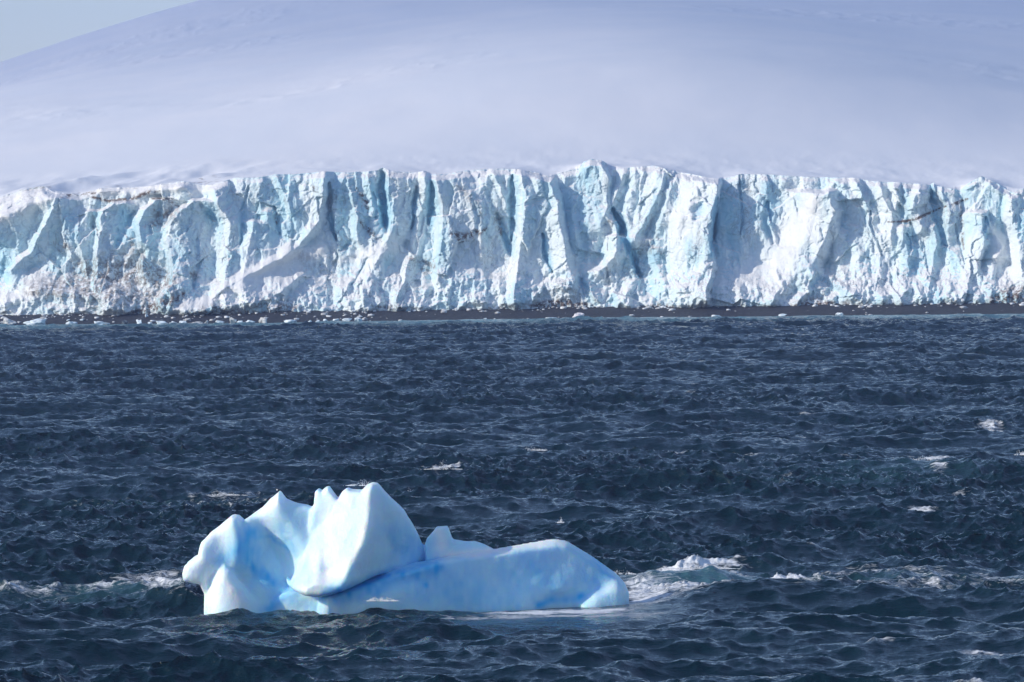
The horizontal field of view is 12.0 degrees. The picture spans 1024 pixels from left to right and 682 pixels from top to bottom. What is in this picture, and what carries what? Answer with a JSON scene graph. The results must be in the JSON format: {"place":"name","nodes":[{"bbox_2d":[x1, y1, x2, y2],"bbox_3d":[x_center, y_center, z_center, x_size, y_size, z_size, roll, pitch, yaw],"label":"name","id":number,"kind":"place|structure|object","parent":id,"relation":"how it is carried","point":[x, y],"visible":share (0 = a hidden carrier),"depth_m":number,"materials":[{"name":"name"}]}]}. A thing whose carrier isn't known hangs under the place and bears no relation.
{"place":"outdoors","nodes":[
{"label":"outdoors","id":0,"kind":"place"},
{"bbox_2d":[0,0,197,61],"label":"sky","id":1,"kind":"structure","parent":0,"point":[26,26],"materials":[{"name":"blue"}]},
{"bbox_2d":[0,313,1023,681],"bbox_3d":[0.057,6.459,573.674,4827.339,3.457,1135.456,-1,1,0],"label":"sea","id":2,"kind":"structure","parent":0,"point":[762,461],"depth_m":374.44,"materials":[{"name":"liquid"}]},
{"bbox_2d":[212,493,246,495],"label":"sea spray","id":3,"kind":"object","parent":2,"relation":"on","point":[233,494],"visible":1,"depth_m":362.91,"materials":[{"name":"white liquid"}]},
{"bbox_2d":[367,597,396,601],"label":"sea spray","id":4,"kind":"object","parent":2,"relation":"on","point":[380,600],"visible":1,"depth_m":250.51,"materials":[{"name":"white"}]},
{"bbox_2d":[182,482,628,614],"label":"iceberg","id":5,"kind":"object","parent":2,"relation":"on","point":[348,551],"visible":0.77,"depth_m":253.32,"materials":[{"name":"ice"}]},
{"bbox_2d":[425,459,460,469],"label":"sea spray","id":6,"kind":"object","parent":2,"relation":"on","point":[436,468],"visible":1,"depth_m":394.19,"materials":[{"name":"white liquid"}]},
{"bbox_2d":[629,587,669,591],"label":"sea spray","id":7,"kind":"object","parent":2,"relation":"on","point":[641,590],"visible":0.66,"depth_m":261.86,"materials":[{"name":"white liquid"}]},
{"bbox_2d":[662,564,739,568],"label":"sea spray","id":8,"kind":"object","parent":2,"relation":"on","point":[699,567],"visible":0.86,"depth_m":279.40,"materials":[{"name":"white liquid"}]},
{"bbox_2d":[0,0,1023,196],"bbox_3d":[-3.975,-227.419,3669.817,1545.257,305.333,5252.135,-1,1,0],"label":"snow field","id":9,"kind":"structure","parent":0,"point":[213,92],"depth_m":1292.77,"materials":[{"name":"white snow"}]},
{"bbox_2d":[0,302,1023,324],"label":"beach","id":10,"kind":"structure","parent":0,"point":[844,309],"depth_m":1055.29,"materials":[{"name":"black"}]},
{"bbox_2d":[0,317,16,324],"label":"ice chunk","id":11,"kind":"object","parent":10,"relation":"on","point":[7,321],"visible":0.91,"depth_m":1063.94,"materials":[{"name":"white ice"}]},
{"bbox_2d":[23,318,45,324],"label":"ice chunk","id":12,"kind":"object","parent":10,"relation":"on","point":[39,321],"visible":0.88,"depth_m":1061.82,"materials":[{"name":"white ice"}]},
{"bbox_2d":[94,321,109,323],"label":"ice chunk","id":13,"kind":"object","parent":10,"relation":"on","point":[98,322],"visible":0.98,"depth_m":1058.01,"materials":[{"name":"white ice"}]},
{"bbox_2d":[229,317,236,322],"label":"ice chunk","id":14,"kind":"object","parent":10,"relation":"on","point":[232,320],"visible":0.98,"depth_m":1052.10,"materials":[{"name":"white ice"}]},
{"bbox_2d":[259,317,267,322],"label":"ice chunk","id":15,"kind":"object","parent":10,"relation":"on","point":[262,319],"visible":0.91,"depth_m":1051.32,"materials":[{"name":"white ice"}]},
{"bbox_2d":[284,320,295,322],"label":"ice chunk","id":16,"kind":"object","parent":10,"relation":"on","point":[290,321],"visible":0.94,"depth_m":1051.06,"materials":[{"name":"white ice"}]},
{"bbox_2d":[0,159,1023,314],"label":"ice cliff","id":17,"kind":"structure","parent":10,"relation":"on","point":[591,233],"depth_m":1070.83,"materials":[{"name":"white ice"}]},
{"bbox_2d":[0,301,1023,322],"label":"ice rubble","id":18,"kind":"object","parent":10,"relation":"on","point":[497,312],"visible":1,"depth_m":1061.37,"materials":[{"name":"white ice"}]},
{"bbox_2d":[573,313,584,316],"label":"ice chunk","id":19,"kind":"object","parent":10,"relation":"on","point":[578,314],"visible":0.62,"depth_m":1049.89,"materials":[{"name":"white ice"}]}
]}

